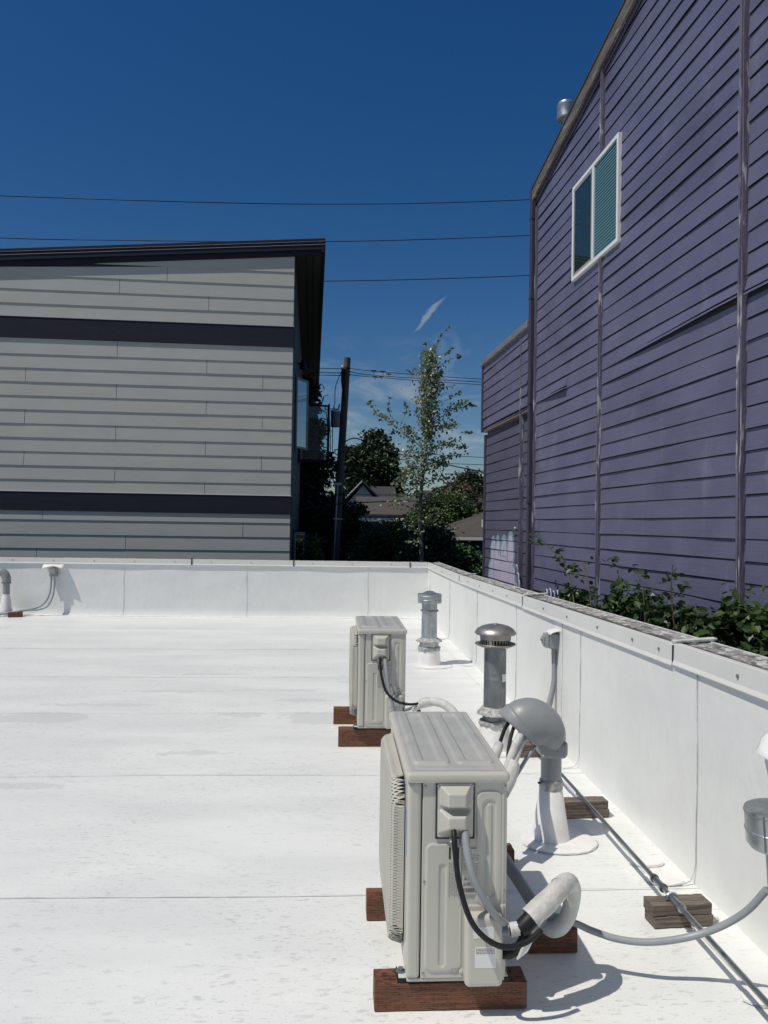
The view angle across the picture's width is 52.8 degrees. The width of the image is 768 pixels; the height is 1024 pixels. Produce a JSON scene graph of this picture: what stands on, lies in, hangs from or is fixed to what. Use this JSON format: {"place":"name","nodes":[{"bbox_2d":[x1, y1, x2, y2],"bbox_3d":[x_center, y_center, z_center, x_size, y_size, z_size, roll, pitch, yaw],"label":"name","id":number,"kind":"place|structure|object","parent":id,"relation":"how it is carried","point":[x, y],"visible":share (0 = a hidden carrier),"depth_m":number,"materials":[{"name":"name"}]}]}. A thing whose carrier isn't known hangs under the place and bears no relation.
{"place":"outdoors","nodes":[
{"label":"outdoors","id":0,"kind":"place"},
{"bbox_2d":[0,195,529,204],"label":"power line","id":1,"kind":"object","parent":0,"point":[262,203],"visible":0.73,"depth_m":23.95,"materials":[{"name":"grey"}]},
{"bbox_2d":[0,235,529,241],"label":"power line","id":2,"kind":"object","parent":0,"point":[219,241],"visible":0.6,"depth_m":23.84,"materials":[{"name":"grey"}]},
{"bbox_2d":[0,0,622,519],"label":"sky","id":3,"kind":"structure","parent":0,"point":[361,102],"materials":[{"name":"blue"}]},
{"bbox_2d":[0,614,767,1023],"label":"flat roof","id":4,"kind":"structure","parent":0,"point":[188,820],"depth_m":3.83,"materials":[{"name":"white plastic"}]},
{"bbox_2d":[0,568,12,615],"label":"vent pipe","id":5,"kind":"object","parent":4,"relation":"on","point":[5,603],"visible":0.94,"depth_m":13.56,"materials":[{"name":"grey metal"}]},
{"bbox_2d":[8,611,22,616],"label":"wood block","id":6,"kind":"object","parent":4,"relation":"on","point":[15,614],"depth_m":13.43,"materials":[{"name":"brown wood"}]},
{"bbox_2d":[0,557,427,618],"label":"parapet wall","id":7,"kind":"structure","parent":4,"relation":"on","point":[148,587],"depth_m":14.12,"materials":[{"name":"beige paint"}]},
{"bbox_2d":[42,564,64,576],"bbox_3d":[-5.931,1.049,13.883,0.370,0.220,0.126,1,-1,-3],"label":"junction box","id":8,"kind":"object","parent":7,"relation":"attached to","point":[53,572],"visible":1,"depth_m":13.84,"materials":[{"name":"grey plastic"}]},
{"bbox_2d":[0,577,51,612],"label":"conduit","id":9,"kind":"object","parent":8,"relation":"attached to","point":[48,596],"visible":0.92,"depth_m":13.77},
{"bbox_2d":[0,577,55,614],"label":"conduit","id":10,"kind":"object","parent":8,"relation":"attached to","point":[50,601],"visible":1,"depth_m":13.69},
{"bbox_2d":[333,706,356,723],"bbox_3d":[-0.130,1.689,6.430,0.580,0.126,0.102,1,-1,-3],"label":"wood block","id":11,"kind":"object","parent":4,"relation":"on","point":[342,715],"depth_m":6.37,"materials":[{"name":"brown wood"}]},
{"bbox_2d":[338,726,390,746],"bbox_3d":[-0.051,1.674,5.773,0.580,0.126,0.102,1,-1,-3],"label":"wood block","id":12,"kind":"object","parent":4,"relation":"on","point":[349,736],"depth_m":5.72,"materials":[{"name":"brown wood"}]},
{"bbox_2d":[349,616,406,728],"bbox_3d":[-0.060,1.237,6.106,0.428,0.746,0.926,1,-1,-3],"label":"air conditioner","id":13,"kind":"object","parent":12,"relation":"on","point":[373,639],"visible":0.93,"depth_m":5.70,"materials":[{"name":"beige metal"}]},
{"bbox_2d":[384,659,394,711],"bbox_3d":[0.037,1.289,5.620,0.122,0.425,0.058,0,-1,35],"label":"conduit","id":14,"kind":"object","parent":13,"relation":"attached to","point":[388,684],"visible":0.87,"depth_m":5.60,"materials":[{"name":"grey plastic"}]},
{"bbox_2d":[379,657,418,705],"bbox_3d":[0.144,1.233,5.606,0.383,0.335,0.079,1,-1,7],"label":"power cable","id":15,"kind":"object","parent":13,"relation":"attached to","point":[388,694],"visible":1,"depth_m":5.59,"materials":[{"name":"black rubber"}]},
{"bbox_2d":[403,697,458,711],"bbox_3d":[0.429,1.488,5.388,0.212,0.301,0.808,1,-1,-32],"label":"pipe bundle","id":16,"kind":"object","parent":13,"relation":"attached to","point":[426,702],"visible":0.55,"depth_m":5.57,"materials":[{"name":"white plastic"}]},
{"bbox_2d":[366,888,385,920],"bbox_3d":[0.191,1.634,3.231,0.531,0.091,0.097,1,-1,-3],"label":"wood block","id":17,"kind":"object","parent":4,"relation":"on","point":[375,909],"depth_m":3.17,"materials":[{"name":"brown wood"}]},
{"bbox_2d":[416,591,441,665],"bbox_3d":[0.544,1.391,9.308,0.319,0.889,0.318,1,-1,-3],"label":"vent pipe","id":18,"kind":"object","parent":4,"relation":"on","point":[429,647],"visible":1,"depth_m":9.22,"materials":[{"name":"metal"}]},
{"bbox_2d":[373,966,526,1010],"bbox_3d":[0.222,1.620,2.632,0.514,0.091,0.097,1,-1,-3],"label":"wood block","id":19,"kind":"object","parent":4,"relation":"on","point":[390,993],"depth_m":2.59,"materials":[{"name":"brown wood"}]},
{"bbox_2d":[379,711,509,986],"bbox_3d":[0.201,1.226,2.991,0.410,0.711,0.926,1,-1,-3],"label":"air conditioner","id":20,"kind":"object","parent":19,"relation":"on","point":[443,775],"visible":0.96,"depth_m":2.58,"materials":[{"name":"beige metal"}]},
{"bbox_2d":[461,831,508,926],"bbox_3d":[0.347,1.221,2.538,0.187,0.345,0.078,1,-1,-14],"label":"conduit","id":21,"kind":"object","parent":20,"relation":"attached to","point":[497,917],"visible":0.96,"depth_m":2.50,"materials":[{"name":"grey plastic"}]},
{"bbox_2d":[451,829,542,950],"bbox_3d":[0.367,1.219,2.499,0.304,0.372,0.088,1,-1,3],"label":"power cable","id":22,"kind":"object","parent":20,"relation":"attached to","point":[537,933],"visible":1,"depth_m":2.48,"materials":[{"name":"black rubber"}]},
{"bbox_2d":[502,853,580,959],"bbox_3d":[0.515,1.380,3.132,0.338,0.335,1.202,1,-1,-3],"label":"pipe bundle","id":23,"kind":"object","parent":20,"relation":"attached to","point":[550,898],"visible":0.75,"depth_m":2.61,"materials":[{"name":"white plastic"}]},
{"bbox_2d":[475,623,515,751],"bbox_3d":[0.825,1.292,5.759,0.310,0.923,0.310,1,-1,-3],"label":"vent pipe","id":24,"kind":"object","parent":4,"relation":"on","point":[495,642],"visible":0.84,"depth_m":5.68,"materials":[{"name":"metal"}]},
{"bbox_2d":[507,843,514,861],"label":"wood block","id":25,"kind":"object","parent":4,"relation":"on","point":[510,851],"depth_m":3.68,"materials":[{"name":"brown wood"}]},
{"bbox_2d":[520,741,540,757],"bbox_3d":[1.026,1.702,5.550,0.195,0.092,0.093,1,-1,-6],"label":"wood block","id":26,"kind":"object","parent":4,"relation":"on","point":[528,745],"depth_m":5.51,"materials":[{"name":"brown wood"}]},
{"bbox_2d":[499,698,569,843],"bbox_3d":[0.793,1.345,4.064,0.383,0.732,0.244,1,-1,-3],"label":"vent pipe","id":27,"kind":"object","parent":4,"relation":"on","point":[538,723],"visible":1,"depth_m":4.00,"materials":[{"name":"grey metal"}]},
{"bbox_2d":[492,722,536,797],"bbox_3d":[0.642,1.240,3.894,0.168,0.358,0.495,0,-1,32],"label":"pipe bundle","id":28,"kind":"object","parent":27,"relation":"attached to","point":[513,766],"visible":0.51,"depth_m":3.87,"materials":[{"name":"white plastic"}]},
{"bbox_2d":[527,926,577,952],"bbox_3d":[0.636,1.635,2.994,0.200,0.091,0.102,1,-1,-3],"label":"wood block","id":29,"kind":"object","parent":4,"relation":"on","point":[567,942],"depth_m":2.94,"materials":[{"name":"brown wood"}]},
{"bbox_2d":[564,796,608,818],"bbox_3d":[1.137,1.676,4.395,0.263,0.091,0.093,1,-1,-7],"label":"wood block","id":30,"kind":"object","parent":4,"relation":"on","point":[576,807],"depth_m":4.36,"materials":[{"name":"brown wood"}]},
{"bbox_2d":[419,562,767,955],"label":"parapet wall","id":31,"kind":"structure","parent":4,"relation":"on","point":[666,729],"depth_m":4.06,"materials":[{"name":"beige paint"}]},
{"bbox_2d":[540,628,559,648],"bbox_3d":[1.256,0.961,5.870,0.150,0.140,0.160,1,-1,-3],"label":"outlet box","id":32,"kind":"object","parent":31,"relation":"attached to","point":[549,639],"visible":1,"depth_m":5.82,"materials":[{"name":"grey plastic"}]},
{"bbox_2d":[546,649,555,704],"bbox_3d":[1.203,1.329,5.773,0.040,0.607,0.283,0,-1,42],"label":"conduit","id":33,"kind":"object","parent":31,"relation":"attached to","point":[553,679],"visible":0.62,"depth_m":5.85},
{"bbox_2d":[754,732,767,759],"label":"outlet box","id":34,"kind":"object","parent":31,"relation":"attached to","point":[761,749],"visible":1,"depth_m":2.86,"materials":[{"name":"grey plastic"}]},
{"bbox_2d":[643,894,712,928],"bbox_3d":[1.216,1.648,3.198,0.261,0.092,0.093,1,-1,-7],"label":"wood block","id":35,"kind":"object","parent":4,"relation":"on","point":[661,912],"depth_m":3.16,"materials":[{"name":"brown wood"}]},
{"bbox_2d":[531,742,767,1007],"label":"steel conduit","id":36,"kind":"object","parent":35,"relation":"on","point":[682,908],"visible":0.82,"depth_m":3.16,"materials":[{"name":"grey metal"}]},
{"bbox_2d":[743,798,767,886],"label":"vent pipe","id":37,"kind":"object","parent":4,"relation":"on","point":[756,821],"visible":1,"depth_m":2.54,"materials":[{"name":"metal"}]},
{"bbox_2d":[520,886,767,945],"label":"conduit","id":38,"kind":"object","parent":37,"relation":"attached to","point":[753,904],"visible":0.77,"depth_m":2.74,"materials":[{"name":"grey plastic"}]},
{"bbox_2d":[355,497,424,533],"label":"house","id":39,"kind":"structure","parent":0,"point":[377,510],"depth_m":41.69,"materials":[{"name":"grey"}]},
{"bbox_2d":[324,275,528,281],"bbox_3d":[-3.267,-7.572,23.964,28.001,1.243,0.027,1,-1,-3],"label":"power line","id":40,"kind":"object","parent":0,"point":[427,279],"visible":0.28,"depth_m":24.23,"materials":[{"name":"grey"}]},
{"bbox_2d":[481,0,767,625],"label":"purple building","id":41,"kind":"structure","parent":0,"point":[624,399],"depth_m":6.90,"materials":[{"name":"paint"}]},
{"bbox_2d":[557,99,573,123],"bbox_3d":[2.310,-4.579,9.839,0.232,1.292,0.232,1,-1,-3],"label":"roof vent","id":42,"kind":"object","parent":41,"relation":"on","point":[564,107],"visible":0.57,"depth_m":9.76,"materials":[{"name":"metal"}]},
{"bbox_2d":[571,132,621,281],"bbox_3d":[2.221,-3.155,8.150,0.046,1.070,1.275,1,-1,-6],"label":"window","id":43,"kind":"structure","parent":41,"relation":"in","point":[596,197],"depth_m":8.07,"materials":[{"name":"white plastic"}]},
{"bbox_3d":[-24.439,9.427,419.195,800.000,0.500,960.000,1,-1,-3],"label":"ground","id":44,"kind":"structure","parent":0,"visible":0},
{"bbox_2d":[0,238,329,559],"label":"apartment building","id":45,"kind":"structure","parent":44,"relation":"on","point":[154,401],"depth_m":16.90,"materials":[{"name":"grey"}]},
{"bbox_2d":[292,530,304,559],"bbox_3d":[-2.166,1.091,19.637,0.304,1.260,0.500,1,-1,-5],"label":"window","id":46,"kind":"structure","parent":45,"relation":"in","point":[298,537],"depth_m":19.54,"materials":[{"name":"grey glass"}]},
{"bbox_2d":[294,374,308,451],"bbox_3d":[-2.083,-2.465,19.505,0.340,1.870,0.720,1,-1,-5],"label":"window","id":47,"kind":"structure","parent":45,"relation":"in","point":[301,385],"depth_m":19.44,"materials":[{"name":"blue glass"}]},
{"bbox_2d":[297,404,327,464],"bbox_3d":[-2.216,-2.433,24.262,0.950,1.850,1.020,1,-1,-5],"label":"balcony railing","id":48,"kind":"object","parent":45,"relation":"in","point":[299,450],"depth_m":23.86,"materials":[{"name":"black metal"}]},
{"bbox_2d":[297,532,327,560],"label":"bush","id":49,"kind":"object","parent":44,"relation":"on","point":[313,552],"visible":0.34,"depth_m":18.69,"materials":[{"name":"green plant"}]},
{"bbox_2d":[299,373,351,560],"bbox_3d":[-3.354,-0.885,29.758,5.115,9.202,5.376,1,-1,-3],"label":"conifer tree","id":50,"kind":"object","parent":44,"relation":"on","point":[313,477],"visible":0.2,"depth_m":29.25,"materials":[{"name":"green plant"}]},
{"bbox_2d":[299,495,364,560],"bbox_3d":[-1.687,1.509,28.393,3.496,4.421,3.362,0,-1,30],"label":"bush","id":51,"kind":"object","parent":44,"relation":"on","point":[324,521],"visible":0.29,"depth_m":28.05,"materials":[{"name":"green plant"}]},
{"bbox_2d":[325,357,350,560],"bbox_3d":[-1.538,-0.667,24.908,0.792,8.671,0.415,1,-1,-3],"label":"utility pole","id":52,"kind":"object","parent":44,"relation":"on","point":[338,418],"visible":0.84,"depth_m":24.87,"materials":[{"name":"brown weathered wood"},{"name":"grey metal"},{"name":"black rubber"}]},
{"bbox_2d":[298,493,479,495],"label":"power line","id":53,"kind":"object","parent":52,"relation":"attached to","point":[370,494],"visible":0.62,"depth_m":24.80,"materials":[{"name":"grey"}]},
{"bbox_2d":[297,500,482,509],"bbox_3d":[-1.432,-0.019,24.713,18.001,0.793,0.110,1,-1,-4],"label":"power line","id":54,"kind":"object","parent":52,"relation":"attached to","point":[389,501],"visible":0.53,"depth_m":24.83,"materials":[{"name":"grey"}]},
{"bbox_2d":[300,374,480,384],"bbox_3d":[-0.877,-4.284,25.001,19.000,0.335,0.151,1,-1,-3],"label":"power line","id":55,"kind":"object","parent":52,"relation":"attached to","point":[387,378],"visible":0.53,"depth_m":25.10,"materials":[{"name":"grey"}]},
{"bbox_2d":[305,370,476,381],"bbox_3d":[-0.882,-4.400,25.119,19.000,0.372,0.342,1,-1,-3],"label":"power line","id":56,"kind":"object","parent":52,"relation":"attached to","point":[385,376],"visible":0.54,"depth_m":25.29,"materials":[{"name":"grey"}]},
{"bbox_2d":[307,367,476,378],"bbox_3d":[-0.873,-4.527,24.995,19.000,0.421,0.172,1,-1,-3],"label":"power line","id":57,"kind":"object","parent":52,"relation":"attached to","point":[385,372],"visible":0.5,"depth_m":25.08,"materials":[{"name":"grey"}]},
{"bbox_2d":[371,369,390,379],"bbox_3d":[-0.094,-4.446,25.104,0.670,0.349,0.054,1,-1,-3],"label":"cable splice","id":58,"kind":"object","parent":57,"relation":"attached to","point":[373,370],"visible":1,"depth_m":25.09,"materials":[{"name":"grey metal"}]},
{"bbox_2d":[344,438,480,470],"bbox_3d":[3.136,-1.641,25.187,8.884,1.396,0.185,1,-1,-3],"label":"power line","id":59,"kind":"object","parent":52,"relation":"attached to","point":[403,454],"visible":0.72,"depth_m":25.08,"materials":[{"name":"grey"}]},
{"bbox_2d":[343,450,481,464],"bbox_3d":[3.121,-1.685,25.246,8.903,0.469,0.149,1,-1,-4],"label":"power line","id":60,"kind":"object","parent":52,"relation":"attached to","point":[412,460],"visible":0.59,"depth_m":25.11,"materials":[{"name":"grey"}]},
{"bbox_2d":[344,447,483,457],"bbox_3d":[3.124,-1.835,25.247,8.903,0.369,0.146,1,-1,-4],"label":"power line","id":61,"kind":"object","parent":52,"relation":"attached to","point":[409,452],"visible":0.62,"depth_m":25.11,"materials":[{"name":"grey"}]},
{"bbox_2d":[330,444,365,516],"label":"conifer tree","id":62,"kind":"object","parent":44,"relation":"on","point":[352,476],"visible":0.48,"depth_m":59.39,"materials":[{"name":"green plant"}]},
{"bbox_2d":[341,500,374,558],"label":"bush","id":63,"kind":"object","parent":44,"relation":"on","point":[351,526],"visible":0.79,"depth_m":26.29,"materials":[{"name":"green plant"}]},
{"bbox_2d":[345,480,396,520],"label":"house","id":64,"kind":"structure","parent":44,"relation":"on","point":[376,491],"depth_m":54.79,"materials":[{"name":"grey"}]},
{"bbox_2d":[340,515,414,561],"bbox_3d":[0.112,1.875,22.562,3.566,3.575,3.284,0,-1,30],"label":"bush","id":65,"kind":"object","parent":44,"relation":"on","point":[379,543],"visible":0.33,"depth_m":22.12,"materials":[{"name":"green plant"}]},
{"bbox_2d":[351,427,408,496],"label":"leafy tree","id":66,"kind":"object","parent":44,"relation":"on","point":[379,470],"visible":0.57,"depth_m":62.73,"materials":[{"name":"green plant"}]},
{"bbox_2d":[364,518,429,557],"bbox_3d":[0.423,1.966,27.102,3.172,3.532,2.684,1,-1,-3],"label":"bush","id":67,"kind":"object","parent":44,"relation":"on","point":[407,526],"depth_m":26.87,"materials":[{"name":"green plant"}]},
{"bbox_2d":[366,326,483,561],"bbox_3d":[0.906,-0.198,17.582,2.719,7.994,1.257,1,-1,-3],"label":"aspen tree","id":68,"kind":"object","parent":44,"relation":"on","point":[427,421],"visible":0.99,"depth_m":17.55,"materials":[{"name":"green plant"}]},
{"bbox_2d":[392,516,481,571],"bbox_3d":[1.163,1.861,19.663,2.156,3.533,2.301,0,-1,26],"label":"bush","id":69,"kind":"object","parent":44,"relation":"on","point":[441,548],"visible":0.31,"depth_m":19.47,"materials":[{"name":"green plant"}]},
{"bbox_2d":[398,485,482,536],"bbox_3d":[2.376,1.405,28.635,5.109,4.764,4.939,1,-1,-3],"label":"bush","id":70,"kind":"object","parent":44,"relation":"on","point":[455,512],"visible":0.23,"depth_m":28.07,"materials":[{"name":"green plant"}]},
{"bbox_2d":[415,490,482,508],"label":"house","id":71,"kind":"structure","parent":44,"relation":"on","point":[430,491],"depth_m":61.48,"materials":[{"name":"grey"}]},
{"bbox_2d":[428,476,482,512],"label":"bush","id":72,"kind":"object","parent":44,"relation":"on","point":[464,488],"visible":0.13,"depth_m":33.40,"materials":[{"name":"green plant"}]},
{"bbox_2d":[433,513,482,558],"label":"house","id":73,"kind":"structure","parent":44,"relation":"on","point":[471,527],"depth_m":21.90,"materials":[{"name":"brown concrete"}]},
{"bbox_2d":[438,543,481,576],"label":"bush","id":74,"kind":"object","parent":44,"relation":"on","point":[473,559],"visible":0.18,"depth_m":20.40,"materials":[{"name":"green plant"}]},
{"bbox_2d":[454,466,483,496],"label":"leafy tree","id":75,"kind":"object","parent":44,"relation":"on","point":[475,479],"visible":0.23,"depth_m":61.74,"materials":[{"name":"green plant"}]},
{"bbox_2d":[513,527,601,609],"bbox_3d":[1.704,1.800,7.662,0.683,3.294,3.343,1,-1,-3],"label":"bramble bush","id":76,"kind":"object","parent":44,"relation":"on","point":[581,596],"visible":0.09,"depth_m":6.88,"materials":[{"name":"green plant"}]},
{"bbox_2d":[595,556,662,623],"bbox_3d":[1.859,1.879,5.829,0.729,3.083,1.553,1,-1,-3],"label":"bramble bush","id":77,"kind":"object","parent":44,"relation":"on","point":[635,606],"visible":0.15,"depth_m":5.75,"materials":[{"name":"green plant"}]},
{"bbox_2d":[644,565,716,637],"bbox_3d":[1.943,1.879,5.054,0.731,3.061,1.367,1,-1,-3],"label":"bramble bush","id":78,"kind":"object","parent":44,"relation":"on","point":[684,621],"visible":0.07,"depth_m":5.04,"materials":[{"name":"green plant"}]},
{"bbox_2d":[696,577,767,656],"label":"bramble bush","id":79,"kind":"object","parent":44,"relation":"on","point":[737,625],"visible":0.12,"depth_m":4.25,"materials":[{"name":"green plant"}]}
]}

